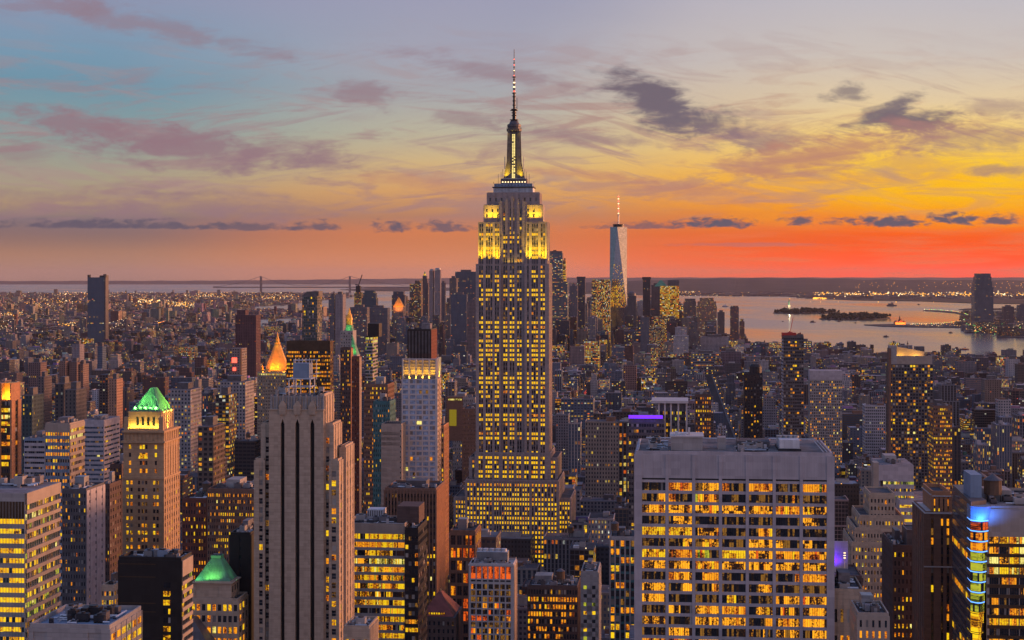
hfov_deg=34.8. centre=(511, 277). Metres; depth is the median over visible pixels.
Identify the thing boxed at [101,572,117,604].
apartment block
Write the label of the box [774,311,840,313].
liberty island
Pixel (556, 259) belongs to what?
skyscraper
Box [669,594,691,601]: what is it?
window
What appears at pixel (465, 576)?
window
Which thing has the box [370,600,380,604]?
window
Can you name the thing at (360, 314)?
skyscraper
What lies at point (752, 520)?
window
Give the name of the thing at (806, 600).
window
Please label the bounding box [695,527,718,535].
window
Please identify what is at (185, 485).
office block
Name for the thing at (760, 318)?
water
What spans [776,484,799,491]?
window
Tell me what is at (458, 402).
apartment block
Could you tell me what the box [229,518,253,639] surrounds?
office block
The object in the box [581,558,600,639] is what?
office block
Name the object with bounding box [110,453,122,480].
apartment block
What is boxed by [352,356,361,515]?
office tower
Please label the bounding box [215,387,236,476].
office block
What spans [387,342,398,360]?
office block
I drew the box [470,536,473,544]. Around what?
window
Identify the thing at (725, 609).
window
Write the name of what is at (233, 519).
window
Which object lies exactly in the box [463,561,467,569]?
window
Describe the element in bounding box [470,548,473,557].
window
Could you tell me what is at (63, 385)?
apartment tower
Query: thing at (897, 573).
apartment block
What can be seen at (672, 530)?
window
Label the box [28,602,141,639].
office block
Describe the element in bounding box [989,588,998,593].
window
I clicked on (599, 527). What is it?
apartment tower
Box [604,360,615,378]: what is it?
office block
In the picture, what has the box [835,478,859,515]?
apartment tower
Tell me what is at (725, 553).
window
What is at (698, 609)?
window
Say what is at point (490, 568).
window
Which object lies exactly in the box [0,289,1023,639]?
distant blocks
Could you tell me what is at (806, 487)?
window
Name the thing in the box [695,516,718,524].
window
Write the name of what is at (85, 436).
window
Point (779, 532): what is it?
window
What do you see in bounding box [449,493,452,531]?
apartment block
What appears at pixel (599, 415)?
apartment tower
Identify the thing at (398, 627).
window
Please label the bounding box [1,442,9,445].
window
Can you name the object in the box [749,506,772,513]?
window
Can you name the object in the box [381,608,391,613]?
window
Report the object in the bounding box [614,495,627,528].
office block
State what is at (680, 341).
office block
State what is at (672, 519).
window
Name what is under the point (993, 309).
spit of land
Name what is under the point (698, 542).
window
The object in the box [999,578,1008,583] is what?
window
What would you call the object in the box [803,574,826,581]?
window
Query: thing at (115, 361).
apartment block
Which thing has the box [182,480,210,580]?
apartment block
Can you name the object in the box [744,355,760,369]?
office block
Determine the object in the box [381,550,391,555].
window
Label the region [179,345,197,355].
office block
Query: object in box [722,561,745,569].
window
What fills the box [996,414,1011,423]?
apartment block
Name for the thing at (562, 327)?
apartment tower
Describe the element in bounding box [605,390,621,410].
apartment block
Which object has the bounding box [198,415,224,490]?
office block
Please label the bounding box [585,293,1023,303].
staten shore
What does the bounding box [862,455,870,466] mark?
office block
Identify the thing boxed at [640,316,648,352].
office block
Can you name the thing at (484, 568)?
window
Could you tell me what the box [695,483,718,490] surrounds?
window
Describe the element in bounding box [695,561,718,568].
window
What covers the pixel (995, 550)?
window
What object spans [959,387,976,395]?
apartment block
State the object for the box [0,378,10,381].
apartment block
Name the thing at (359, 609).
window
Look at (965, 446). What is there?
apartment block
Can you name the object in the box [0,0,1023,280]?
sky
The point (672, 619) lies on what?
window
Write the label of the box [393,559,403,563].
window
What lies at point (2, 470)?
window
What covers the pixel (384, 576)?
window
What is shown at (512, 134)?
mast window
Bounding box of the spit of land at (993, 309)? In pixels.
[959,308,1015,309]
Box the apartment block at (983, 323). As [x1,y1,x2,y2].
[973,320,998,331]
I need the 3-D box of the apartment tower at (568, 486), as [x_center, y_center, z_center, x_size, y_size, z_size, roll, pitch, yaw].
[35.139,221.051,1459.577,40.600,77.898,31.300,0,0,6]
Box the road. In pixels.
[583,357,734,439]
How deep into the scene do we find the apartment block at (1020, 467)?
1800.31 m
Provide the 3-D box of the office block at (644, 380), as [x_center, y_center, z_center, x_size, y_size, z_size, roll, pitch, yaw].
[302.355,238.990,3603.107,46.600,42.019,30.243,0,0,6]
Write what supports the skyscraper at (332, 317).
on the ground
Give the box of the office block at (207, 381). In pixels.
[201,374,212,388]
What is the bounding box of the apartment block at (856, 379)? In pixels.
[851,373,860,396]
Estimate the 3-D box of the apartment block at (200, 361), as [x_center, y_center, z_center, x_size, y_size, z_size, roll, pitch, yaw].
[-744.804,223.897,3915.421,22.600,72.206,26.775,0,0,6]
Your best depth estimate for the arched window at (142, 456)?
880.27 m
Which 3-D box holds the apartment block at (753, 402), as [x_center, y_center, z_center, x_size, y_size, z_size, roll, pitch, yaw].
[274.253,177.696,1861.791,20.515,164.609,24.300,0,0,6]
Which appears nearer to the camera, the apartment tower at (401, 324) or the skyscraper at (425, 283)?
the apartment tower at (401, 324)
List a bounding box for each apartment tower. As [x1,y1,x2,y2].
[15,381,24,396]
[22,387,43,473]
[28,358,46,387]
[38,371,51,426]
[55,376,70,420]
[59,357,70,382]
[65,381,86,419]
[69,358,80,381]
[72,341,83,360]
[79,360,88,400]
[97,343,105,369]
[98,387,133,427]
[100,370,114,415]
[109,373,122,428]
[202,390,213,415]
[225,457,229,479]
[235,310,260,376]
[333,355,339,372]
[362,392,363,436]
[388,354,406,370]
[395,390,401,420]
[397,317,405,343]
[432,314,439,341]
[440,322,444,354]
[445,378,456,421]
[446,313,450,338]
[446,339,454,354]
[543,525,590,574]
[555,320,569,351]
[555,369,562,390]
[556,411,569,468]
[565,484,574,488]
[568,419,581,474]
[570,345,584,364]
[577,328,587,343]
[585,416,619,497]
[588,317,595,337]
[588,511,614,541]
[593,408,610,419]
[613,405,638,419]
[615,329,623,343]
[618,417,628,501]
[624,362,636,390]
[625,344,632,361]
[636,405,655,413]
[655,390,677,414]
[681,316,692,334]
[688,321,698,348]
[739,319,744,339]
[763,392,777,427]
[804,383,807,404]
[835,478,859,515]
[857,393,869,409]
[857,465,870,486]
[938,382,959,425]
[952,423,960,488]
[955,355,966,360]
[970,354,987,370]
[973,440,988,471]
[981,375,1000,401]
[991,420,1011,487]
[995,398,1010,422]
[1002,305,1013,322]
[1005,355,1019,376]
[1014,362,1023,382]
[1017,304,1023,320]
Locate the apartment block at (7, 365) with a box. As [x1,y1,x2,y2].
[0,359,14,372]
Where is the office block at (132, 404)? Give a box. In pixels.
[129,399,140,410]
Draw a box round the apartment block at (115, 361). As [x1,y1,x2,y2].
[108,353,121,369]
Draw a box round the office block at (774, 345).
[769,341,781,351]
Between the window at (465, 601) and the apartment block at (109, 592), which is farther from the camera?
the window at (465, 601)
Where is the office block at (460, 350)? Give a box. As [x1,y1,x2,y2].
[452,344,467,363]
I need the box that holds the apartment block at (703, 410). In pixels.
[695,389,710,437]
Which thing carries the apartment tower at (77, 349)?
on the ground
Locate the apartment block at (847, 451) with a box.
[842,440,852,462]
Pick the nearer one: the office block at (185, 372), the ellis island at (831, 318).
the office block at (185, 372)
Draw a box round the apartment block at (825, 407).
[808,369,841,471]
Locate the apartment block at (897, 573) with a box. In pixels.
[882,525,911,639]
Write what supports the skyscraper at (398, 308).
on the ground
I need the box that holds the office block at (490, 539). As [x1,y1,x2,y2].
[447,529,500,595]
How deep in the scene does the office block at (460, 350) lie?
4518.62 m
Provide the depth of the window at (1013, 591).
560.08 m
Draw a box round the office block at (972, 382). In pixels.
[964,374,980,393]
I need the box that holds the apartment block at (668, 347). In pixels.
[665,339,672,356]
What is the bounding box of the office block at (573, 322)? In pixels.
[569,316,576,343]
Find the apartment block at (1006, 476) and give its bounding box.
[985,465,1010,487]
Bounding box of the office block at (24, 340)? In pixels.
[19,335,29,345]
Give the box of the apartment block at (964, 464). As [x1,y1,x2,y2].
[961,459,968,471]
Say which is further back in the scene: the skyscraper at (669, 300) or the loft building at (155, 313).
the loft building at (155, 313)
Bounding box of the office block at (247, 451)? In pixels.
[234,431,260,479]
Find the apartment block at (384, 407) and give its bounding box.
[373,393,395,506]
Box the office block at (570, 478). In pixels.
[562,469,577,485]
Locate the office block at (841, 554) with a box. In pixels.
[835,541,862,587]
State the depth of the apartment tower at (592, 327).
4929.43 m
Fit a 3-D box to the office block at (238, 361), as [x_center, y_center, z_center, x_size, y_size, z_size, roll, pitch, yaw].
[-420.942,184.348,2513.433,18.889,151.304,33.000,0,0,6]
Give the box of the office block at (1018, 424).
[1012,411,1023,438]
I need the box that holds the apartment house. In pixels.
[427,587,462,639]
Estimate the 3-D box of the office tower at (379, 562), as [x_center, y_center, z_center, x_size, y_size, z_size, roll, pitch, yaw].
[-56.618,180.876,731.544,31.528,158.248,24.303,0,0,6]
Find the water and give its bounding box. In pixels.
[0,284,1023,356]
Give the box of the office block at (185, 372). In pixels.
[175,366,193,376]
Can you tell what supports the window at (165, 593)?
in the office tower at (156, 584)
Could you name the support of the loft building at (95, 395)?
on the ground
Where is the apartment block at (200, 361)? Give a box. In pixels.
[195,356,206,366]
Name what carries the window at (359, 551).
in the office tower at (379, 562)
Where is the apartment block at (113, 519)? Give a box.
[105,471,121,582]
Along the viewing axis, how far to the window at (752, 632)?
558.99 m
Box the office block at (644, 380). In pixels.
[641,376,656,390]
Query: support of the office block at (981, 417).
on the ground
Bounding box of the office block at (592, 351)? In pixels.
[584,338,599,370]
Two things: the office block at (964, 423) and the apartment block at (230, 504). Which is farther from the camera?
the office block at (964, 423)
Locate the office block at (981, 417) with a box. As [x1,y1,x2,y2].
[972,406,994,431]
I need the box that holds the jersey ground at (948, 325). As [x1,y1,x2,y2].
[864,310,1023,337]
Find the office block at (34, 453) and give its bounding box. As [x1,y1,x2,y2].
[24,430,44,479]
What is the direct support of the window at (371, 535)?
in the office tower at (379, 562)
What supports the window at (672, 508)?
in the office tower at (734, 539)
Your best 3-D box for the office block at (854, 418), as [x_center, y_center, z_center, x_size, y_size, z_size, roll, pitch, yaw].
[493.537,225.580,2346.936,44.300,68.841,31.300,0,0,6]
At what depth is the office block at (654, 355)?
4299.93 m
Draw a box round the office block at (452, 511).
[452,495,453,526]
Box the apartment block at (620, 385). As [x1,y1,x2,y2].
[611,379,625,396]
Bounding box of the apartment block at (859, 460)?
[855,453,872,466]
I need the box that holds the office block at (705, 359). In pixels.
[691,350,719,374]
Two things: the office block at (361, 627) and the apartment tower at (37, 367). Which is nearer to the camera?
the office block at (361, 627)
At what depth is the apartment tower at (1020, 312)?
8301.72 m
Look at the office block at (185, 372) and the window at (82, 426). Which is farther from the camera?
the office block at (185, 372)
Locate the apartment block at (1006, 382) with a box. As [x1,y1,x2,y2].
[997,376,1013,397]
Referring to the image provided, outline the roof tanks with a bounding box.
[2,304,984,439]
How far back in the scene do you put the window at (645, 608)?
562.69 m
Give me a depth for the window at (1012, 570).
560.08 m
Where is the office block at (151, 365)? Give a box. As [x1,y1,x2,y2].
[141,357,158,375]
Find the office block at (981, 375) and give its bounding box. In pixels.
[965,372,987,377]
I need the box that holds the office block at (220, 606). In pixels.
[192,553,247,639]
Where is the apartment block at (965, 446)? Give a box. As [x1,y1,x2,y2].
[961,440,969,454]
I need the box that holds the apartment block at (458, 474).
[455,467,461,483]
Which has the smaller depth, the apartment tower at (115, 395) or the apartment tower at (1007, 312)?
the apartment tower at (115, 395)
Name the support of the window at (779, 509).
in the office tower at (734, 539)
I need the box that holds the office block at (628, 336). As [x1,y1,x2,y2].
[624,329,631,345]
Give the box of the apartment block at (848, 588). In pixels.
[835,568,862,639]
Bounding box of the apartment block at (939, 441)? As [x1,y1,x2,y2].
[928,399,951,494]
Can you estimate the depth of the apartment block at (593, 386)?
3329.39 m
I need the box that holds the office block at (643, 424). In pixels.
[628,411,664,528]
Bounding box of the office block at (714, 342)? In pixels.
[700,334,728,352]
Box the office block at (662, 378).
[657,372,670,388]
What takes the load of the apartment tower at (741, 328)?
on the ground
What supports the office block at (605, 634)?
on the ground
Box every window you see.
[0,494,58,639]
[1,401,9,404]
[1,408,9,411]
[1,415,9,418]
[1,422,9,425]
[1,428,9,431]
[1,435,9,438]
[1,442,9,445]
[1,449,9,452]
[1,455,9,458]
[1,462,9,465]
[1,469,9,472]
[25,441,43,442]
[25,446,43,447]
[25,451,43,452]
[25,456,43,458]
[25,462,43,463]
[25,467,43,468]
[25,472,43,473]
[60,426,83,596]
[63,493,89,604]
[85,427,102,428]
[85,436,102,437]
[85,437,118,479]
[85,441,102,442]
[85,450,102,451]
[85,455,102,456]
[106,485,120,581]
[138,454,147,458]
[163,582,169,587]
[163,591,169,596]
[163,600,169,604]
[163,609,169,613]
[163,617,169,622]
[163,626,169,631]
[163,635,169,639]
[167,475,178,547]
[182,580,191,639]
[183,517,204,578]
[208,519,242,560]
[258,377,284,438]
[287,351,331,392]
[302,297,319,339]
[341,354,349,442]
[355,368,357,511]
[358,534,368,538]
[358,542,368,546]
[358,550,368,554]
[358,558,368,563]
[358,566,368,571]
[358,575,368,579]
[358,583,368,587]
[358,591,368,596]
[358,599,368,604]
[358,608,368,612]
[365,392,386,512]
[366,337,377,382]
[370,534,380,538]
[370,542,380,546]
[370,550,380,555]
[370,558,380,563]
[370,567,380,571]
[370,575,380,579]
[370,583,380,588]
[370,591,380,596]
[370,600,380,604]
[370,608,380,612]
[374,415,388,506]
[381,534,391,538]
[381,542,391,547]
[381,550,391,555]
[381,559,391,563]
[381,567,391,571]
[381,575,391,580]
[381,583,391,588]
[381,592,391,596]
[381,600,391,604]
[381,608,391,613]
[381,616,391,621]
[381,625,391,629]
[381,633,391,637]
[393,534,403,538]
[393,542,403,547]
[393,551,403,555]
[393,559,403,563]
[393,567,403,571]
[393,575,403,580]
[393,584,403,588]
[393,592,403,596]
[393,600,403,605]
[393,608,403,613]
[393,617,403,621]
[393,625,403,629]
[393,633,403,638]
[406,441,434,480]
[406,525,426,639]
[412,331,413,352]
[415,331,416,352]
[425,331,426,352]
[427,532,434,602]
[428,331,429,352]
[451,535,454,544]
[451,548,454,556]
[451,561,454,569]
[451,573,454,582]
[451,586,454,594]
[453,599,467,639]
[455,403,470,468]
[456,231,568,565]
[457,535,461,544]
[457,548,461,556]
[457,561,461,569]
[457,573,461,582]
[457,586,461,594]
[463,536,467,544]
[463,548,467,557]
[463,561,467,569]
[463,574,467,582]
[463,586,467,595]
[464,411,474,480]
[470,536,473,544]
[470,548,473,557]
[471,566,474,577]
[477,566,480,578]
[483,567,486,578]
[489,567,492,578]
[494,567,498,578]
[500,567,504,578]
[506,567,510,578]
[512,134,514,177]
[528,627,576,638]
[611,263,623,291]
[611,590,633,637]
[629,436,663,525]
[642,482,664,489]
[642,493,664,500]
[642,504,664,512]
[642,516,664,523]
[642,527,664,534]
[642,538,664,545]
[642,549,664,556]
[642,560,664,567]
[642,571,664,578]
[642,582,664,590]
[642,593,664,601]
[642,605,664,612]
[642,616,664,623]
[642,627,664,634]
[642,638,711,639]
[666,423,685,436]
[669,482,691,490]
[669,494,691,501]
[669,505,691,512]
[669,516,691,523]
[669,527,691,534]
[669,538,691,545]
[669,549,691,557]
[669,561,691,568]
[669,572,691,579]
[669,583,691,590]
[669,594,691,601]
[669,605,691,612]
[669,616,691,624]
[669,627,691,635]
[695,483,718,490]
[695,494,718,501]
[695,505,718,512]
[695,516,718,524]
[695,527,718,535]
[695,539,718,546]
[695,550,718,557]
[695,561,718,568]
[695,572,718,579]
[695,583,718,591]
[695,594,718,602]
[695,606,718,613]
[695,617,718,624]
[695,628,718,635]
[696,406,710,437]
[722,483,745,490]
[722,494,745,502]
[722,506,745,513]
[722,517,745,524]
[722,528,745,535]
[722,539,745,546]
[722,550,745,558]
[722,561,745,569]
[722,573,745,580]
[722,584,745,591]
[722,595,745,602]
[722,606,745,614]
[722,617,745,625]
[722,629,745,636]
[745,378,761,436]
[749,483,772,491]
[749,495,772,502]
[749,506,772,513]
[749,517,772,524]
[749,528,772,536]
[749,539,772,547]
[749,551,772,558]
[749,562,772,569]
[749,573,772,580]
[749,584,772,592]
[749,596,772,603]
[749,607,772,614]
[749,618,772,625]
[749,629,772,637]
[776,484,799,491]
[776,495,799,502]
[776,506,799,514]
[776,517,799,525]
[776,529,799,536]
[776,540,799,547]
[776,551,799,558]
[776,562,799,570]
[776,574,799,581]
[776,585,799,592]
[776,596,799,603]
[776,607,799,615]
[776,618,799,626]
[776,630,799,637]
[784,348,802,437]
[803,484,826,491]
[803,495,826,503]
[803,507,826,514]
[803,518,826,525]
[803,529,826,536]
[803,540,826,548]
[803,552,826,559]
[803,563,826,570]
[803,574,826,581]
[803,585,826,593]
[803,597,826,604]
[803,608,826,615]
[803,619,826,626]
[803,630,826,638]
[810,384,841,467]
[843,535,881,596]
[891,378,932,489]
[895,496,913,521]
[930,407,951,492]
[989,537,998,542]
[989,547,998,553]
[989,557,998,563]
[989,567,998,573]
[989,577,998,583]
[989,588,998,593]
[989,598,998,604]
[989,608,998,614]
[989,618,998,624]
[989,629,998,634]
[999,537,1008,543]
[999,547,1008,553]
[999,557,1008,563]
[999,567,1008,573]
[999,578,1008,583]
[999,588,1008,594]
[999,598,1008,604]
[999,608,1008,614]
[999,619,1008,624]
[999,629,1008,634]
[1010,537,1018,543]
[1010,547,1018,553]
[1010,557,1018,563]
[1010,568,1018,573]
[1010,578,1018,584]
[1010,588,1018,594]
[1010,598,1018,604]
[1010,609,1018,614]
[1010,619,1018,624]
[1010,629,1018,635]
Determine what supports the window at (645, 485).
in the office tower at (734, 539)
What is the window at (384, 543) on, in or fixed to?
in the office tower at (379, 562)
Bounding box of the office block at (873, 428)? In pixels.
[862,403,885,455]
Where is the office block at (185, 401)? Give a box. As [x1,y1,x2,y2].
[168,382,201,472]
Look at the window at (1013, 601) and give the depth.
560.08 m
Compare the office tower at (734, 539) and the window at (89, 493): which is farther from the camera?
the window at (89, 493)
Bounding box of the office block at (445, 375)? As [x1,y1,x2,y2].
[441,370,450,389]
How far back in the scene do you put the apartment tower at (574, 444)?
1842.73 m
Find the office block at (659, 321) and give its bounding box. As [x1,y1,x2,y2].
[652,315,666,341]
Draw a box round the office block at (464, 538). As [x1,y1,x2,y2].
[449,517,480,639]
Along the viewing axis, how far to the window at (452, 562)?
930.44 m
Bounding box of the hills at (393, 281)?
[0,277,1023,283]
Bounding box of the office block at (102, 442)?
[84,414,119,481]
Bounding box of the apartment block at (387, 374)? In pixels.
[379,367,392,381]
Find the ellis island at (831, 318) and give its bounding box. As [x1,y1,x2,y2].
[819,316,889,319]
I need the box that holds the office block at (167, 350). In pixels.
[161,345,176,357]
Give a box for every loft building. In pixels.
[0,371,22,381]
[91,369,116,376]
[92,389,99,409]
[110,310,121,321]
[116,368,135,385]
[142,373,168,396]
[150,308,160,318]
[171,376,195,387]
[179,470,197,492]
[186,313,197,323]
[452,376,469,386]
[501,531,533,562]
[517,561,540,594]
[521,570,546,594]
[527,568,580,639]
[576,494,625,515]
[601,582,608,628]
[607,364,623,382]
[609,521,633,639]
[612,346,624,358]
[633,352,644,363]
[665,379,686,396]
[687,418,694,431]
[714,412,723,428]
[725,362,740,375]
[740,406,742,437]
[823,357,838,369]
[898,344,912,348]
[955,360,975,375]
[970,425,990,469]
[981,470,1003,485]
[1002,388,1023,398]
[1012,436,1023,450]
[1012,448,1023,487]
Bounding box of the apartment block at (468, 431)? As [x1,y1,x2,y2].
[462,403,475,483]
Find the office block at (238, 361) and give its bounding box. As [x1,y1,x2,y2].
[230,348,246,379]
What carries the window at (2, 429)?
in the office tower at (10, 433)
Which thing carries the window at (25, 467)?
in the office block at (34, 453)
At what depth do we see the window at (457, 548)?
930.09 m
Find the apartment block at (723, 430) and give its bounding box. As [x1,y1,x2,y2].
[717,423,725,436]
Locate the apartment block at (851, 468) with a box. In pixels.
[845,460,856,477]
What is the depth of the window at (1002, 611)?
560.42 m
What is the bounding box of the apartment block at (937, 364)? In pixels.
[932,358,942,373]
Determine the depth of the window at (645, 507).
562.69 m
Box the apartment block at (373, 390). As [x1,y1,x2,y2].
[364,376,393,514]
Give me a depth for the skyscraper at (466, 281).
5899.25 m
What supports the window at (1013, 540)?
in the office tower at (988, 558)
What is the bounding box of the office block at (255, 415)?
[254,393,256,435]
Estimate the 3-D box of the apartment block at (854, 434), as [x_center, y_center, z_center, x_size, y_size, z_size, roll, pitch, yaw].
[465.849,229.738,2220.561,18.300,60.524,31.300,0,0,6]
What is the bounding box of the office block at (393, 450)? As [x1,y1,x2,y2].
[381,421,405,506]
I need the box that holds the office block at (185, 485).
[180,474,192,514]
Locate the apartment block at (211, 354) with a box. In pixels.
[206,350,217,363]
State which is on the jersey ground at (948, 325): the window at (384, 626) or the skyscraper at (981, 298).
the skyscraper at (981, 298)
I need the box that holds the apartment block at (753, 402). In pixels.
[743,361,762,437]
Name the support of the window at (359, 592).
in the office tower at (379, 562)
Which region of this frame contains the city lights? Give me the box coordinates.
[1,281,1023,332]
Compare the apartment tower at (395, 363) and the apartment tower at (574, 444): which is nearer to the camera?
the apartment tower at (574, 444)
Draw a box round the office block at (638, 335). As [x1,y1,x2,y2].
[636,320,649,341]
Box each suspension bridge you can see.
[61,318,179,331]
[213,276,409,291]
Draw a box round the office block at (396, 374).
[392,370,401,379]
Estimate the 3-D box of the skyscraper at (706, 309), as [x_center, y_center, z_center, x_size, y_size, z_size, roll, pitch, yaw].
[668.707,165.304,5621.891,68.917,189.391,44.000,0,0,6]
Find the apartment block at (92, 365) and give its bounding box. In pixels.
[86,360,96,374]
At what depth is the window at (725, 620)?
559.95 m
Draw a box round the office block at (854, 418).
[842,410,861,438]
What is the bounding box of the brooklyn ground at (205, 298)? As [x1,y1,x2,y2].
[0,293,346,333]
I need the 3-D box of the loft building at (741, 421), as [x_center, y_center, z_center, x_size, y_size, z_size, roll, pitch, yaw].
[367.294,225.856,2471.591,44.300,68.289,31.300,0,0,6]
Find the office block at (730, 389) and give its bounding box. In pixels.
[726,373,734,405]
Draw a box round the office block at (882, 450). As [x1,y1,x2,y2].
[879,447,885,457]
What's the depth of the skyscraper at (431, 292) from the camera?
5500.21 m
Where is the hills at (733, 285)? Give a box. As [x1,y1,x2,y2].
[568,278,1023,293]
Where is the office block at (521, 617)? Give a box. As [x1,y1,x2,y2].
[517,595,526,639]
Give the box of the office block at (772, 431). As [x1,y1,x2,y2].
[764,426,778,436]
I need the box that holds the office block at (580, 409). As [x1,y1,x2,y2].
[561,395,594,428]
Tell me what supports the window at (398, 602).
in the office tower at (379, 562)
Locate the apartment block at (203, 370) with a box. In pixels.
[195,366,207,376]
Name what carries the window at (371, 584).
in the office tower at (379, 562)
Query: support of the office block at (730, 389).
on the ground
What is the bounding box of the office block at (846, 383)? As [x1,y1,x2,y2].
[842,371,851,390]
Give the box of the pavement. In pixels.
[581,356,736,439]
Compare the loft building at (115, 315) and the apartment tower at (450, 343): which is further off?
the loft building at (115, 315)
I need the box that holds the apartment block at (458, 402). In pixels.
[447,392,475,479]
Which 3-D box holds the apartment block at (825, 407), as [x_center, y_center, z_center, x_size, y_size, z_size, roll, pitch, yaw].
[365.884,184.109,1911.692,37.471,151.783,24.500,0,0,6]
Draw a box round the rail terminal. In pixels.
[894,316,905,323]
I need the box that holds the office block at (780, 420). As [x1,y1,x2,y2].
[778,403,781,434]
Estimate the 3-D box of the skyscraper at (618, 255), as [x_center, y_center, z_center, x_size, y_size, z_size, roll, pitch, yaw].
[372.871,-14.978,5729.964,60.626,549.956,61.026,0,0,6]
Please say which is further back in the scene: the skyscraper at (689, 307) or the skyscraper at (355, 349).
the skyscraper at (689, 307)
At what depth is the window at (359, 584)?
720.39 m
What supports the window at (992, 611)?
in the office tower at (988, 558)
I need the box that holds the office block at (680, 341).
[673,325,688,354]
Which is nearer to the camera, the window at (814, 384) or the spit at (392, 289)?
the window at (814, 384)
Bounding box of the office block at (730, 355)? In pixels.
[721,349,740,371]
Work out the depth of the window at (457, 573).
930.09 m
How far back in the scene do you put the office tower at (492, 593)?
800.04 m
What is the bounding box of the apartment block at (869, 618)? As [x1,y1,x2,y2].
[850,592,889,639]
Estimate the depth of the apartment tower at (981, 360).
4000.27 m
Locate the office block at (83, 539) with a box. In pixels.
[62,475,104,605]
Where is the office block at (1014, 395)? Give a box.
[1008,384,1018,404]
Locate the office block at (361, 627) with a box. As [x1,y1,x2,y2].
[343,615,378,639]
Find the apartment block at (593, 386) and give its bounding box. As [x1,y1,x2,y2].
[590,372,597,396]
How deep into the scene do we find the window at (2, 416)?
849.45 m
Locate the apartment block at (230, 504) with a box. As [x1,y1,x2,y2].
[207,476,253,563]
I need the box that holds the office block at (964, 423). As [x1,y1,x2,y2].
[960,416,970,430]
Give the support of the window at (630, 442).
in the office block at (643, 424)
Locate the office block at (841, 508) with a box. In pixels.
[835,495,848,540]
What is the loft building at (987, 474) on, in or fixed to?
on the ground
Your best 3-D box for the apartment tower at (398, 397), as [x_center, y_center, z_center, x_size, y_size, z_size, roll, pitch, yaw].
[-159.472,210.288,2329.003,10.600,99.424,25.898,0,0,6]
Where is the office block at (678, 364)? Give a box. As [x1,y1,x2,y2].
[672,359,683,373]
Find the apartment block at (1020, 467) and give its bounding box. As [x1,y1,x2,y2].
[1017,456,1023,479]
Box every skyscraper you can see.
[87,274,108,342]
[120,387,181,553]
[257,332,285,438]
[302,291,322,339]
[329,294,334,355]
[335,292,345,355]
[340,308,355,347]
[350,305,369,360]
[351,335,359,355]
[354,275,362,306]
[362,290,377,307]
[365,323,381,383]
[370,305,389,357]
[392,291,405,330]
[393,297,404,337]
[402,357,440,480]
[407,323,436,358]
[410,281,422,326]
[422,272,428,320]
[429,269,433,320]
[434,268,440,321]
[441,281,445,320]
[449,276,457,314]
[451,292,467,345]
[454,56,575,565]
[455,270,475,301]
[467,300,475,358]
[550,250,562,281]
[552,279,567,325]
[563,258,566,281]
[570,283,577,324]
[577,277,585,328]
[592,279,610,355]
[610,195,626,337]
[628,291,635,327]
[642,277,650,316]
[651,283,659,315]
[655,280,678,320]
[683,299,695,320]
[696,298,716,344]
[717,310,724,335]
[730,306,738,340]
[781,319,803,438]
[886,341,932,489]
[971,273,992,324]
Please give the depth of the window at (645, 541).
562.69 m
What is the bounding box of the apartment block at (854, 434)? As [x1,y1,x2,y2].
[847,424,861,454]
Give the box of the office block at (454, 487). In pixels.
[449,480,461,501]
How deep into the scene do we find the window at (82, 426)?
1055.61 m
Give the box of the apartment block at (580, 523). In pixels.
[567,518,587,532]
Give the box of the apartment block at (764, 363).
[759,359,768,370]
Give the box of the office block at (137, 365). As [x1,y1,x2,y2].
[129,360,143,371]
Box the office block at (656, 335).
[649,325,664,357]
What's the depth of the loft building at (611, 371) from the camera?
3645.88 m
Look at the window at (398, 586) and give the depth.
718.90 m
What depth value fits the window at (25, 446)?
1249.90 m
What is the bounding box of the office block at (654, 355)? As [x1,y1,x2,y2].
[651,345,657,365]
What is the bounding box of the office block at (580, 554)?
[569,540,595,578]
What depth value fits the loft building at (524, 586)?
1098.66 m
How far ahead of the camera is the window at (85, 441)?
1399.82 m
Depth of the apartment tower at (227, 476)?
1629.54 m
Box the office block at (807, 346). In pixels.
[804,339,811,353]
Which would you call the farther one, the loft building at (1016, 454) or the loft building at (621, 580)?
the loft building at (1016, 454)
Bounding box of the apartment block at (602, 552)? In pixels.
[596,538,608,584]
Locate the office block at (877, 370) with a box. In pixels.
[871,366,885,374]
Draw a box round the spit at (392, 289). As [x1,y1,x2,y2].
[340,288,448,290]
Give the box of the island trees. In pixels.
[774,307,890,319]
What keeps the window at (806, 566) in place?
in the office tower at (734, 539)
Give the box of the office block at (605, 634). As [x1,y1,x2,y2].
[601,626,608,639]
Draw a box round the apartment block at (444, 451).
[441,416,448,594]
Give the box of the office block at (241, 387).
[218,375,253,439]
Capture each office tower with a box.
[0,382,20,480]
[0,474,60,639]
[45,416,84,606]
[118,547,192,639]
[254,358,353,639]
[286,340,332,392]
[340,347,352,443]
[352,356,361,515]
[354,501,423,639]
[384,478,444,604]
[405,519,426,639]
[468,548,516,639]
[634,427,834,639]
[651,397,687,438]
[843,486,905,600]
[871,453,922,524]
[912,483,952,639]
[952,470,1023,639]
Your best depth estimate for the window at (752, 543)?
558.99 m
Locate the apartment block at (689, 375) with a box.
[684,369,695,380]
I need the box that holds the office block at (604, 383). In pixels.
[599,377,609,388]

